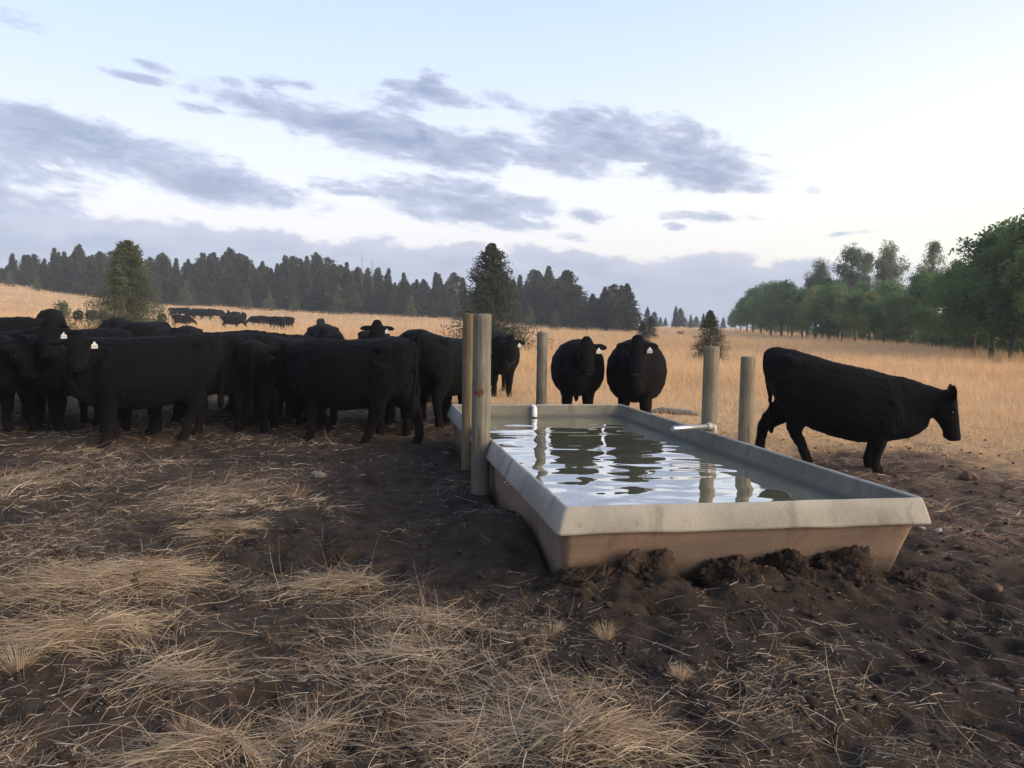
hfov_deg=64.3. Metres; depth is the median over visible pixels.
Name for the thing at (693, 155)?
sky
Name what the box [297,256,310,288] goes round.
conifer tree
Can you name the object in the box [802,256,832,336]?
deciduous tree
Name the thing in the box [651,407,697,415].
log
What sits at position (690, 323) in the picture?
conifer tree
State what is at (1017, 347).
bush
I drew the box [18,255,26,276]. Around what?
conifer tree
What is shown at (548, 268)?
conifer tree
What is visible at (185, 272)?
conifer tree
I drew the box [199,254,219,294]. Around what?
conifer tree
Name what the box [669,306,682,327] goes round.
conifer tree
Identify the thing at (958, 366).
dry grass
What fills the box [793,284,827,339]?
deciduous tree
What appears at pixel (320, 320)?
cow
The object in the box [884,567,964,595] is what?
soil mound
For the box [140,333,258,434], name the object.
cow
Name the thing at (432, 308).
conifer tree
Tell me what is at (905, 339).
bush
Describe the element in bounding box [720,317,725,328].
conifer tree
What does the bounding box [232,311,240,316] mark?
cow
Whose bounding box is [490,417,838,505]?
water
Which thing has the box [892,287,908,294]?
deciduous tree
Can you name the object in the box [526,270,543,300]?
conifer tree
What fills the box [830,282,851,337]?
deciduous tree
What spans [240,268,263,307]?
conifer tree
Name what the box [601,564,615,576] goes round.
grass tuft
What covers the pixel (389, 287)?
conifer tree
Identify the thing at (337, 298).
young conifer
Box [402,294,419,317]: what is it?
young conifer
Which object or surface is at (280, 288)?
conifer tree
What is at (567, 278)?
conifer tree
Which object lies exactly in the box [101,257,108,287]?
conifer tree
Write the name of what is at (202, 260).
conifer tree
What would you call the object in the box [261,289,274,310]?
young conifer
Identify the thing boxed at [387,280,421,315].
conifer tree
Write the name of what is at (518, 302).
conifer tree
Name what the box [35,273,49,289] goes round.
conifer tree
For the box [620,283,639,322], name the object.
conifer tree
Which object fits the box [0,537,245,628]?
grass clump
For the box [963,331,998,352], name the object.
bush
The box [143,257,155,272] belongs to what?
conifer tree
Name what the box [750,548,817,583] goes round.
soil mound
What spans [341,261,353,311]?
conifer tree
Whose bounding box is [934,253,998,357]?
deciduous tree
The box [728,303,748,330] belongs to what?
deciduous tree
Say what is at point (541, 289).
conifer tree
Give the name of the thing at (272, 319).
cow
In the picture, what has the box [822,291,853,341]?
deciduous tree
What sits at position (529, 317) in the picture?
young conifer
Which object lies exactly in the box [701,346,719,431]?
fence post
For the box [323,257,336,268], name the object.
conifer tree
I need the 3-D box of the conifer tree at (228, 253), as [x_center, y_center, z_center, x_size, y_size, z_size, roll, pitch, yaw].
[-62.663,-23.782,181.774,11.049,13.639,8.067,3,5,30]
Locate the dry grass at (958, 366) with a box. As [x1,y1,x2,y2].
[0,283,1023,461]
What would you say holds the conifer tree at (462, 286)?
on the ground at (452, 536)
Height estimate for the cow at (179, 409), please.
1.352 m
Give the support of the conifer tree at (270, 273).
on the ground at (452, 536)
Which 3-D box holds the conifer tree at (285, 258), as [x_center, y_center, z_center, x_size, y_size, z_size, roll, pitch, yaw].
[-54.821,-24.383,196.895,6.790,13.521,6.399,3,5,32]
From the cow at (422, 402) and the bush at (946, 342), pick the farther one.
the bush at (946, 342)
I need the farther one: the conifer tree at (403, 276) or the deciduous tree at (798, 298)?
the conifer tree at (403, 276)
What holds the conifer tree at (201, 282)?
on the ground at (452, 536)
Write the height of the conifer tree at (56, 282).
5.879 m
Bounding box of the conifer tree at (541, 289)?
[524,279,563,325]
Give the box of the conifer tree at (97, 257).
[91,251,107,264]
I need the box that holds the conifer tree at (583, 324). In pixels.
[576,311,590,330]
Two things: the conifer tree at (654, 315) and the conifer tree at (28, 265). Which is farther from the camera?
the conifer tree at (654, 315)
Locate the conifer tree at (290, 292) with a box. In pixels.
[280,278,301,308]
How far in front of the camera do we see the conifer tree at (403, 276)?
182.75 m
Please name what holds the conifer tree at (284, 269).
on the ground at (452, 536)
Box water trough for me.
[447,404,930,577]
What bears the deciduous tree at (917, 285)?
on the ground at (452, 536)
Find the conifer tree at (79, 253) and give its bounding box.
[61,245,92,285]
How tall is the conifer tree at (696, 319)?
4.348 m
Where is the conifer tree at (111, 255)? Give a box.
[106,254,116,276]
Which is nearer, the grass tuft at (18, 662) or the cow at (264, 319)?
the grass tuft at (18, 662)
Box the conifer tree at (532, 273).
[521,269,536,289]
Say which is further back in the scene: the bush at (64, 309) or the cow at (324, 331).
the bush at (64, 309)
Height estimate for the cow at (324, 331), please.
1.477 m
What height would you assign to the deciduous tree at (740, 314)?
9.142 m
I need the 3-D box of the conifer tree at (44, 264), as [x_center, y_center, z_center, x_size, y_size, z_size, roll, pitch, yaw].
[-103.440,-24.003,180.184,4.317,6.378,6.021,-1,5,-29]
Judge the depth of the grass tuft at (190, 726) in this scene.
3.10 m
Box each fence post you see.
[461,314,473,470]
[471,314,491,494]
[536,332,547,403]
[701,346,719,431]
[738,356,755,444]
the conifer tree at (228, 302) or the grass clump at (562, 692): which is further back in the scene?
the conifer tree at (228, 302)
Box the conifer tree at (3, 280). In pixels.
[0,267,16,283]
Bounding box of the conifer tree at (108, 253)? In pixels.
[102,251,112,261]
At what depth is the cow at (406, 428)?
11.32 m
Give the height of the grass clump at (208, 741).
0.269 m
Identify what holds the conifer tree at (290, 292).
on the ground at (452, 536)
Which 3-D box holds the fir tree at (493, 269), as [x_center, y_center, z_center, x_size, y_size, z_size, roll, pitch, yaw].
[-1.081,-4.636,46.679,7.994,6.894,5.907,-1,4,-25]
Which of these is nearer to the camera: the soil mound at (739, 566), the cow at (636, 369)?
the soil mound at (739, 566)
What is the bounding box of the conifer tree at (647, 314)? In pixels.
[643,307,649,324]
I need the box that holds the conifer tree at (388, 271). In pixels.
[382,268,394,297]
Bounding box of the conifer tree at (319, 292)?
[309,281,331,311]
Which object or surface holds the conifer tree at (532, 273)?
on the ground at (452, 536)
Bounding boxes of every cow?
[0,316,69,398]
[0,330,67,413]
[0,334,38,431]
[4,327,132,337]
[13,320,72,431]
[19,336,131,429]
[36,308,65,321]
[49,330,223,448]
[72,310,83,322]
[78,401,130,433]
[86,310,96,320]
[91,335,185,425]
[97,317,131,327]
[119,321,174,336]
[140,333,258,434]
[147,330,265,408]
[158,314,166,322]
[168,308,184,316]
[171,325,202,334]
[172,314,197,325]
[183,309,202,317]
[193,310,211,319]
[196,332,316,411]
[210,309,225,318]
[212,332,287,420]
[221,315,246,328]
[230,340,275,434]
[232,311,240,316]
[240,312,246,320]
[245,316,264,326]
[248,333,295,427]
[254,340,337,430]
[258,316,269,325]
[263,338,423,444]
[267,316,276,328]
[276,316,286,329]
[284,316,294,328]
[284,338,326,425]
[299,338,384,421]
[304,323,344,338]
[316,318,324,323]
[358,320,393,338]
[368,336,413,435]
[384,337,427,423]
[397,329,433,401]
[409,333,492,430]
[491,331,524,396]
[551,336,606,403]
[606,335,666,412]
[755,347,960,473]
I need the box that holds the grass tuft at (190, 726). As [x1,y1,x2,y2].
[162,711,210,737]
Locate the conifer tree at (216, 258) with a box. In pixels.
[206,252,219,266]
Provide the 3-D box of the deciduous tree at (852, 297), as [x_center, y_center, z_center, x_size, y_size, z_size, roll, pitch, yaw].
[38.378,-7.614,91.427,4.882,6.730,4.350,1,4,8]
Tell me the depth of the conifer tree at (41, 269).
166.99 m
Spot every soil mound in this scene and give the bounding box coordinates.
[542,565,613,592]
[611,547,679,580]
[694,554,761,587]
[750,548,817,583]
[809,544,878,587]
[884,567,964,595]
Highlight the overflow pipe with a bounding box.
[671,422,716,433]
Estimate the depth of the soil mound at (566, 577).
4.74 m
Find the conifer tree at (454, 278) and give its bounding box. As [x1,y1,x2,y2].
[446,272,461,296]
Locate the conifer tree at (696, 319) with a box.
[693,316,699,327]
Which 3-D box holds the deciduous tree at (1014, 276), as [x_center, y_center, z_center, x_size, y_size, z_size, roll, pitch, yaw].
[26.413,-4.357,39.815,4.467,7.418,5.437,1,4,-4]
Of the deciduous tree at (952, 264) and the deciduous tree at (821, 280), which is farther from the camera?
the deciduous tree at (821, 280)
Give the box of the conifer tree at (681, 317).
[678,308,685,325]
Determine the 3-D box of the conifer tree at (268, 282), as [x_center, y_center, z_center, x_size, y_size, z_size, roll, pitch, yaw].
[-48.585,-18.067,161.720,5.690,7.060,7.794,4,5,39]
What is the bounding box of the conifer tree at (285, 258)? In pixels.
[282,255,288,269]
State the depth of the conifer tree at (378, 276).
172.49 m
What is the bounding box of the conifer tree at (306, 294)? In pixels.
[300,273,314,311]
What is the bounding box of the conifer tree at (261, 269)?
[255,264,267,307]
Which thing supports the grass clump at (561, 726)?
on the ground at (452, 536)
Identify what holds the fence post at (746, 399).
on the ground at (452, 536)
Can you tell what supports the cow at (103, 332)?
on the ground at (452, 536)
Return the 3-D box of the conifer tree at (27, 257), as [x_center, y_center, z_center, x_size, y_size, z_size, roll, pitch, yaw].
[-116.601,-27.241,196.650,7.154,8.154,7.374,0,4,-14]
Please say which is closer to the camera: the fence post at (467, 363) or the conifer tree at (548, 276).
the fence post at (467, 363)
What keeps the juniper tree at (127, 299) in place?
on the ground at (452, 536)
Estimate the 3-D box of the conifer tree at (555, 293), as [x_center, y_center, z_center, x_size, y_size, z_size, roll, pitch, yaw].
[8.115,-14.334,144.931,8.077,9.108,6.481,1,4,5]
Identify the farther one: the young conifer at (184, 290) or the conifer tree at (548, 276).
the conifer tree at (548, 276)
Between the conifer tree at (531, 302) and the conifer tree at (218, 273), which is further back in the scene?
the conifer tree at (218, 273)
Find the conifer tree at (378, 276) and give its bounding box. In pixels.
[371,268,392,299]
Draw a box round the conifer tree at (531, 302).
[515,289,550,325]
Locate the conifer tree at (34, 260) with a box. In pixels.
[23,254,41,285]
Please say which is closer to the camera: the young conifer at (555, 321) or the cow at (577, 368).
the cow at (577, 368)
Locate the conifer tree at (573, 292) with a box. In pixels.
[551,285,594,328]
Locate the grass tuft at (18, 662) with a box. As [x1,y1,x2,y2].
[0,635,50,677]
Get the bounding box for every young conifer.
[3,271,18,286]
[31,276,41,290]
[175,280,194,306]
[237,286,253,309]
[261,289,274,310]
[288,294,301,311]
[328,283,351,313]
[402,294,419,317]
[451,299,462,319]
[523,306,537,328]
[547,309,561,329]
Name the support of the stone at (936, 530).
on the ground at (452, 536)
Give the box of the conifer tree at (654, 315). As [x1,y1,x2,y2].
[651,311,660,325]
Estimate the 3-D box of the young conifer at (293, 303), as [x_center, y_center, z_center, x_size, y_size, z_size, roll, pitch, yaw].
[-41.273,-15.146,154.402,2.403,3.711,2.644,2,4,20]
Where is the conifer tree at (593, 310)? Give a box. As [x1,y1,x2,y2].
[585,293,600,328]
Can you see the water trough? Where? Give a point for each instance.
(879, 520)
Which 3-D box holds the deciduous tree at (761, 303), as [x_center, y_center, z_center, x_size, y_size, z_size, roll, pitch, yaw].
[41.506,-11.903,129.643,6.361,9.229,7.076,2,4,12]
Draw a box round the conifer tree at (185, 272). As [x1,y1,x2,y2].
[179,262,194,291]
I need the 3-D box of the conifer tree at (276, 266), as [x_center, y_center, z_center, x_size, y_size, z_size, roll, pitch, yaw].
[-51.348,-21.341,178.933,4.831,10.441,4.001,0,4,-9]
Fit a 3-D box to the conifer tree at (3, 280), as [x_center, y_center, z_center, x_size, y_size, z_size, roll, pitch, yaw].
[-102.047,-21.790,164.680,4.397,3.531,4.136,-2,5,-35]
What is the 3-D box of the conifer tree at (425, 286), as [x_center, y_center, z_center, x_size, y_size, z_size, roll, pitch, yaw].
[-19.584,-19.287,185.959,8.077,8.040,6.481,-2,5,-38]
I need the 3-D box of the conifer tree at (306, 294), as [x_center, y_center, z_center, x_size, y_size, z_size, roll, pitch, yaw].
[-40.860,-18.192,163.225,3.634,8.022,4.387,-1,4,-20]
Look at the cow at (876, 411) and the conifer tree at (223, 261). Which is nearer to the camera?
the cow at (876, 411)
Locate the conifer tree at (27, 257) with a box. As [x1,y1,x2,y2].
[17,254,38,273]
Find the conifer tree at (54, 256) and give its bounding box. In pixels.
[47,247,59,271]
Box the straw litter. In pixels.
[0,397,1023,767]
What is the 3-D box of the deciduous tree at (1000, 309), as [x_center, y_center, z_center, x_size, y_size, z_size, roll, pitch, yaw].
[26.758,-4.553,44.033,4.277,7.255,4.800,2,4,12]
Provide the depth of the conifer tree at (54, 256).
182.94 m
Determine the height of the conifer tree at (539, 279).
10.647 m
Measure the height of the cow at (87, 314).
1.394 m
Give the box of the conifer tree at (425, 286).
[419,282,430,305]
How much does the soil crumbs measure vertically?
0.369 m
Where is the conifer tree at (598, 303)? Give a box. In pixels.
[596,291,605,321]
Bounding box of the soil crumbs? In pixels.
[0,410,1023,767]
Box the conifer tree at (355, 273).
[345,267,369,311]
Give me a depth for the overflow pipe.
8.20 m
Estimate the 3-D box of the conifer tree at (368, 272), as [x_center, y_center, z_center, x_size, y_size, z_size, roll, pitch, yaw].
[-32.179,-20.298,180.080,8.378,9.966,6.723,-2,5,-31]
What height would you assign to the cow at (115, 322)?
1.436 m
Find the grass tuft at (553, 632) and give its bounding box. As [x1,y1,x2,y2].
[536,618,567,637]
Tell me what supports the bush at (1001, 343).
on the ground at (452, 536)
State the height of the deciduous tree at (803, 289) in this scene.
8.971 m
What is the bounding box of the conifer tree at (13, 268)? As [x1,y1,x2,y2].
[10,262,20,284]
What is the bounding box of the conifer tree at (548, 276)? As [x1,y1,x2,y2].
[543,270,553,291]
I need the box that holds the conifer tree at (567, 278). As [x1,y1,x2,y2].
[547,270,580,325]
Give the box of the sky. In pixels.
[0,0,1023,332]
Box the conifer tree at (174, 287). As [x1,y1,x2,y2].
[157,274,187,304]
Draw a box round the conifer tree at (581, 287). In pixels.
[560,285,588,326]
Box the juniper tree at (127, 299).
[71,240,187,328]
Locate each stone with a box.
[310,471,326,478]
[933,528,941,532]
[973,529,988,538]
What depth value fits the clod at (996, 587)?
4.87 m
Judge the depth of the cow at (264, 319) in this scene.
92.39 m
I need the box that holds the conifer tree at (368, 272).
[355,270,374,297]
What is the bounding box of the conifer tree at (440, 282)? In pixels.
[427,274,442,304]
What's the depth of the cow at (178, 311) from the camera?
110.39 m
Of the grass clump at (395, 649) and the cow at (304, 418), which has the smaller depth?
the grass clump at (395, 649)
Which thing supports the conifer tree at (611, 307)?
on the ground at (452, 536)
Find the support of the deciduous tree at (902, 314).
on the ground at (452, 536)
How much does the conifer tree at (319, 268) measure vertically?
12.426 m
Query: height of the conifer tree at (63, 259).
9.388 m
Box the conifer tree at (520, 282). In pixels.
[517,274,522,289]
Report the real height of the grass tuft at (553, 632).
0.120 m
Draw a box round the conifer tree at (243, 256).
[232,254,253,282]
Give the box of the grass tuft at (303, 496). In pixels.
[274,481,315,498]
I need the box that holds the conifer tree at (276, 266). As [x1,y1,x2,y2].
[274,263,278,281]
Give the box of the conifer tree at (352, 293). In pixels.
[339,274,365,313]
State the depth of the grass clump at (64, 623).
3.90 m
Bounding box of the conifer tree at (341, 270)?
[337,264,343,273]
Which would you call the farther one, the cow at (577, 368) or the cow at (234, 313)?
the cow at (234, 313)
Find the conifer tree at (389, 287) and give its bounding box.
[376,279,399,314]
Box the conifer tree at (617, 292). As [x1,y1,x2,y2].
[599,284,636,326]
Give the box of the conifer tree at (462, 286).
[453,277,468,309]
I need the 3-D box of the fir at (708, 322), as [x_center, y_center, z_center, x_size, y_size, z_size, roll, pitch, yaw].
[8.709,-1.877,36.005,2.162,2.788,2.428,4,5,33]
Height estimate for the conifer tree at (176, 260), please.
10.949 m
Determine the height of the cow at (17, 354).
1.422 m
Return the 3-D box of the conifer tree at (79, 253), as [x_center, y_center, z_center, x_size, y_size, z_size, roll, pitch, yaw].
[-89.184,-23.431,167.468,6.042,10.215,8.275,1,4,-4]
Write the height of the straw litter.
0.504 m
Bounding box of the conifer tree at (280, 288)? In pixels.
[268,267,291,310]
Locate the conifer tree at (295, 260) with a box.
[283,256,302,285]
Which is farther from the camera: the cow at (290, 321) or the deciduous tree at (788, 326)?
the deciduous tree at (788, 326)
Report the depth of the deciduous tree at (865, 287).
104.67 m
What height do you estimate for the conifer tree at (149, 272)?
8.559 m
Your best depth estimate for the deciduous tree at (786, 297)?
117.05 m
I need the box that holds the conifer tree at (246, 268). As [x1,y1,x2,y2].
[235,256,255,307]
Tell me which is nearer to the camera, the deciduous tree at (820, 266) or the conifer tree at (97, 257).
the deciduous tree at (820, 266)
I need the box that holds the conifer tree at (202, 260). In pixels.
[189,252,213,280]
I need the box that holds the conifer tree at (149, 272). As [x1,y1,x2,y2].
[143,261,157,299]
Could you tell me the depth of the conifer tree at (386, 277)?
169.66 m
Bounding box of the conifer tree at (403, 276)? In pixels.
[398,272,407,284]
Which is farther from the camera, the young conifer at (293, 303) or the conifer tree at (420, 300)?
the conifer tree at (420, 300)
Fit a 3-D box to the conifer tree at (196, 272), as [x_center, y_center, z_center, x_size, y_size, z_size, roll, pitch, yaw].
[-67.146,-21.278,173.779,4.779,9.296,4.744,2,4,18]
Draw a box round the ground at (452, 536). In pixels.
[0,284,1023,767]
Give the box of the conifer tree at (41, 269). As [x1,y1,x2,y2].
[31,264,50,287]
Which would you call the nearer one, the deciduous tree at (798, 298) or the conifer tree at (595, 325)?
the deciduous tree at (798, 298)
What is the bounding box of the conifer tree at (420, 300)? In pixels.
[407,280,426,316]
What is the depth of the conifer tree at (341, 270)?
190.18 m
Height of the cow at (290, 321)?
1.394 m
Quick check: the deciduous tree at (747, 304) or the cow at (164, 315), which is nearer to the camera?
the cow at (164, 315)
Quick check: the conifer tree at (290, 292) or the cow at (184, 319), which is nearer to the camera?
the cow at (184, 319)
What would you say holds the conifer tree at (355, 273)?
on the ground at (452, 536)
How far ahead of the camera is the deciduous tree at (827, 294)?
96.59 m
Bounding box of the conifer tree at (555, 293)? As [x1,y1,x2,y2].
[535,278,568,326]
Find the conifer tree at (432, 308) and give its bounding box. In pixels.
[426,299,438,317]
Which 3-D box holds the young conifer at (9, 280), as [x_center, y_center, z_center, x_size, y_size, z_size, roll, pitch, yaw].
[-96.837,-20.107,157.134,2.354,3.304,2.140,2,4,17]
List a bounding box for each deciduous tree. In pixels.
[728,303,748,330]
[729,309,736,327]
[733,288,762,332]
[734,294,747,330]
[742,281,778,333]
[753,279,796,336]
[753,280,780,335]
[777,281,799,334]
[778,286,803,337]
[787,289,813,336]
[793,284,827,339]
[799,284,811,335]
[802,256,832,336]
[805,274,839,337]
[806,283,852,341]
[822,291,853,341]
[826,241,870,339]
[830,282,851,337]
[832,286,867,342]
[847,280,874,333]
[850,289,883,341]
[851,280,906,318]
[853,251,885,290]
[859,283,902,341]
[872,239,912,290]
[874,290,917,341]
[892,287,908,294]
[894,267,939,340]
[895,274,942,346]
[896,292,931,341]
[902,270,950,351]
[914,239,950,273]
[926,220,1023,359]
[933,261,967,350]
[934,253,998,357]
[944,260,957,307]
[967,208,1023,347]
[968,242,1023,359]
[970,215,1019,248]
[998,244,1023,325]
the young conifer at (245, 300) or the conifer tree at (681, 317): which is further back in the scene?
the conifer tree at (681, 317)
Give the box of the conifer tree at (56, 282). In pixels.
[43,264,70,292]
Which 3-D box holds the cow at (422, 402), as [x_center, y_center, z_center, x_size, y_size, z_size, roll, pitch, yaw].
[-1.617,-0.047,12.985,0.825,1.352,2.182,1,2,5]
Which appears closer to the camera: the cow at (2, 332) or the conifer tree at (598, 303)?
the cow at (2, 332)
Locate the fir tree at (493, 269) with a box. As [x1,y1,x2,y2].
[435,242,557,349]
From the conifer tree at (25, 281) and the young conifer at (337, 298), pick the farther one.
the conifer tree at (25, 281)
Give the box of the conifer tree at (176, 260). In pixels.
[173,258,180,273]
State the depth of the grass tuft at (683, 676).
3.53 m
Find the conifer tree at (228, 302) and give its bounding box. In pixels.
[219,276,238,306]
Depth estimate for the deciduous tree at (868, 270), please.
122.42 m
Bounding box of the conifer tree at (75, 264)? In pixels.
[66,250,86,293]
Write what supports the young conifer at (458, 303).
on the ground at (452, 536)
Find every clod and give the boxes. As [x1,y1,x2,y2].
[958,471,979,480]
[990,583,1002,591]
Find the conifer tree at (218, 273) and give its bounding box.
[205,266,233,305]
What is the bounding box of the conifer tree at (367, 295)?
[355,273,377,313]
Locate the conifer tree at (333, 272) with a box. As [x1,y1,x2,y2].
[325,264,341,302]
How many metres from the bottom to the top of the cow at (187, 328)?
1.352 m
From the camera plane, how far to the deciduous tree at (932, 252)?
110.57 m
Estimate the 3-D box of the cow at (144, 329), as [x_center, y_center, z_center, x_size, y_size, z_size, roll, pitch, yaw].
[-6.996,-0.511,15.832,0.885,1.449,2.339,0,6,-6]
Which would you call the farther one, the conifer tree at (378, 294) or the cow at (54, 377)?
the conifer tree at (378, 294)
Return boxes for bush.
[52,300,78,328]
[839,331,860,339]
[856,328,880,340]
[870,335,881,342]
[889,331,918,342]
[909,329,932,346]
[926,332,959,350]
[943,334,961,350]
[949,335,979,350]
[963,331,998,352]
[983,341,1008,353]
[986,336,1023,354]
[999,334,1023,354]
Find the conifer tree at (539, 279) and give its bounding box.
[535,274,544,309]
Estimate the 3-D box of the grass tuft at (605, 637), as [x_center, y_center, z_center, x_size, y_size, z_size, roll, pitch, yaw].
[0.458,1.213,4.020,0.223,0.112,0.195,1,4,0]
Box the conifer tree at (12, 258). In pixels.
[6,253,18,269]
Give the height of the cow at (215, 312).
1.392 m
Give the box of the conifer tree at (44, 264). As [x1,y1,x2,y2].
[35,261,49,277]
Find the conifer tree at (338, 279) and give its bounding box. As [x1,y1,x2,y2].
[321,275,356,312]
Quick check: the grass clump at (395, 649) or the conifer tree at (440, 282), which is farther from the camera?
the conifer tree at (440, 282)
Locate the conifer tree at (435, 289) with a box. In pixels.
[425,272,440,314]
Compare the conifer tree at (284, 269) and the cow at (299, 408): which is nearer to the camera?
the cow at (299, 408)
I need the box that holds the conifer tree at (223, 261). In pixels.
[215,255,226,304]
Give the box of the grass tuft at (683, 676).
[663,662,696,685]
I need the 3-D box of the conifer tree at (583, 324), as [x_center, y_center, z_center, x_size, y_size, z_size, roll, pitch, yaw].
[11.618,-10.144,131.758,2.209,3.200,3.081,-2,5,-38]
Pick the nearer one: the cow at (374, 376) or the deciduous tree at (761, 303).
the cow at (374, 376)
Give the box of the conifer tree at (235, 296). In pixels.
[229,273,254,306]
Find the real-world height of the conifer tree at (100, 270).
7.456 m
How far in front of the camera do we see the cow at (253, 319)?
95.31 m
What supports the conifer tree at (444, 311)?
on the ground at (452, 536)
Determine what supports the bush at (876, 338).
on the ground at (452, 536)
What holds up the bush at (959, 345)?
on the ground at (452, 536)
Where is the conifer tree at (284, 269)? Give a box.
[272,263,289,293]
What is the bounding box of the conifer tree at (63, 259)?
[58,251,70,269]
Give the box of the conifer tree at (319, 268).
[301,254,331,310]
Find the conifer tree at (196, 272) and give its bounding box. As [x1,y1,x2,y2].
[192,263,201,300]
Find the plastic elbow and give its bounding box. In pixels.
[531,404,536,416]
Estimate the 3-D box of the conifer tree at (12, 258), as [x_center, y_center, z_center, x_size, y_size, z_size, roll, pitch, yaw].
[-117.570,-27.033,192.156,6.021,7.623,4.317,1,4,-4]
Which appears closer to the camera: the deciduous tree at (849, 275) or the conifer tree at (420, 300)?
the deciduous tree at (849, 275)
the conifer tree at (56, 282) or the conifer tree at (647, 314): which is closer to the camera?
the conifer tree at (56, 282)
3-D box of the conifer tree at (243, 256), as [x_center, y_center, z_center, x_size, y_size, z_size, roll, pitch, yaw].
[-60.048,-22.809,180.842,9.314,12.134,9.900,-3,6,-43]
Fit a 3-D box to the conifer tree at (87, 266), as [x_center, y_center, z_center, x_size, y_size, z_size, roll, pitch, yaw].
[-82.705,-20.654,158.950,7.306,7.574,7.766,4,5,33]
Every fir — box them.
[635,321,653,341]
[644,316,658,339]
[686,310,731,362]
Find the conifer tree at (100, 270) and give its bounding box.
[87,261,111,297]
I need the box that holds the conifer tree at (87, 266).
[67,258,102,295]
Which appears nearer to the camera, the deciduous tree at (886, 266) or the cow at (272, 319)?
the cow at (272, 319)
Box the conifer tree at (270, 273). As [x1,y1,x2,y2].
[268,268,275,287]
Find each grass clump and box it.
[0,451,146,509]
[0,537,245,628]
[0,590,228,691]
[41,619,309,740]
[45,541,249,612]
[66,699,383,767]
[89,462,329,527]
[121,508,283,544]
[214,587,544,739]
[235,668,425,767]
[251,534,455,617]
[279,616,561,767]
[315,559,519,656]
[335,621,745,760]
[426,679,764,767]
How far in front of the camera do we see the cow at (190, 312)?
108.34 m
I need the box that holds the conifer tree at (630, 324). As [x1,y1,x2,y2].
[607,291,646,331]
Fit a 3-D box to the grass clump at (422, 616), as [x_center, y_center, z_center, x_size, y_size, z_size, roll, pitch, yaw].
[-0.474,1.123,4.245,1.190,0.364,1.073,-2,5,-31]
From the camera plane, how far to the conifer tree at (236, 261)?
167.06 m
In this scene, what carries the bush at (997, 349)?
on the ground at (452, 536)
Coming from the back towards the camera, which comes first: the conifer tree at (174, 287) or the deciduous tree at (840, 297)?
the conifer tree at (174, 287)
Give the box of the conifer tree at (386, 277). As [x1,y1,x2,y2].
[381,274,391,313]
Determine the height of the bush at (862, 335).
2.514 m
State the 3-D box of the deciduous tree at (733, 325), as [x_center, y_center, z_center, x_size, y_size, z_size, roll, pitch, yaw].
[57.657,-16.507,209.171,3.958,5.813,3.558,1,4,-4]
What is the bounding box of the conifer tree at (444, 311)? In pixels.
[436,284,454,317]
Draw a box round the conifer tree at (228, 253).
[218,247,237,284]
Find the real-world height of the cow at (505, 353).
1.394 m
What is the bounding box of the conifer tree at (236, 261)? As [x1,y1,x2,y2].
[219,253,244,306]
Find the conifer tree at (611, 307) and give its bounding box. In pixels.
[597,296,629,330]
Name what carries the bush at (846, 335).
on the ground at (452, 536)
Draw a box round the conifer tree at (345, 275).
[340,270,349,297]
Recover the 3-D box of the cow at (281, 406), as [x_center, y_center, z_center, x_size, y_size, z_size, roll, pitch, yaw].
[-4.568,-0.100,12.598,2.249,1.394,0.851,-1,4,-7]
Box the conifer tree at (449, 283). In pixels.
[438,280,458,303]
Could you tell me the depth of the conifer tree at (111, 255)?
172.67 m
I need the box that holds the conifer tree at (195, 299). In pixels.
[181,280,199,305]
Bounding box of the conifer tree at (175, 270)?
[171,263,183,297]
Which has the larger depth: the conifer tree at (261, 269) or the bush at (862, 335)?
the conifer tree at (261, 269)
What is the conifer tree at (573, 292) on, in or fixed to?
on the ground at (452, 536)
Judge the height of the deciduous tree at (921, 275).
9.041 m
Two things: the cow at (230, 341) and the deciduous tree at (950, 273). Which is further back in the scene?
the deciduous tree at (950, 273)
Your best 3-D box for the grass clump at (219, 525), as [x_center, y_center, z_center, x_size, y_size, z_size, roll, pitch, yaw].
[-2.243,1.033,5.921,1.127,0.229,0.929,-1,5,-29]
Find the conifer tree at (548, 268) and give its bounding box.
[543,266,555,283]
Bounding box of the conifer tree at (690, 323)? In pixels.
[688,314,693,327]
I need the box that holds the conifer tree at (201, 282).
[193,272,219,305]
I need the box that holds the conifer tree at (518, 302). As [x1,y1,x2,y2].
[505,280,520,320]
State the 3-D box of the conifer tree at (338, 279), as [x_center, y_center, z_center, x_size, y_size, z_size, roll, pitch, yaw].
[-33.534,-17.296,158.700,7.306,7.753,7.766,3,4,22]
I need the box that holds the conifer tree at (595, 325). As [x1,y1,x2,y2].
[591,312,602,329]
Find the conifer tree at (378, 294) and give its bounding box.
[365,290,390,313]
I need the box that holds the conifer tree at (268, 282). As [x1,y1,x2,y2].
[250,276,277,306]
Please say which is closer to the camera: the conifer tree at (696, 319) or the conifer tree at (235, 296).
the conifer tree at (235, 296)
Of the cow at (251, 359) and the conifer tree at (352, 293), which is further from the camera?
the conifer tree at (352, 293)
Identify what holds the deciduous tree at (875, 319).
on the ground at (452, 536)
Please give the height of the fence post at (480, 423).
1.873 m
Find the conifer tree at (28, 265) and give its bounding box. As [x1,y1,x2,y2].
[18,260,37,285]
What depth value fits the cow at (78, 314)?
70.23 m
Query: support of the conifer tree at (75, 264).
on the ground at (452, 536)
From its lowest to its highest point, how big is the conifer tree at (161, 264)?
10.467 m
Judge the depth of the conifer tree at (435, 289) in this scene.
170.76 m
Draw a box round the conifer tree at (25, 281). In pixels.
[20,272,29,286]
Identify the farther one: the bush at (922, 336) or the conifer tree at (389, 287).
the conifer tree at (389, 287)
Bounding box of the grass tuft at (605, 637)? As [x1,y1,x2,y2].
[588,618,620,639]
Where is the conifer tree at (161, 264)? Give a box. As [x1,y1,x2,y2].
[147,253,172,299]

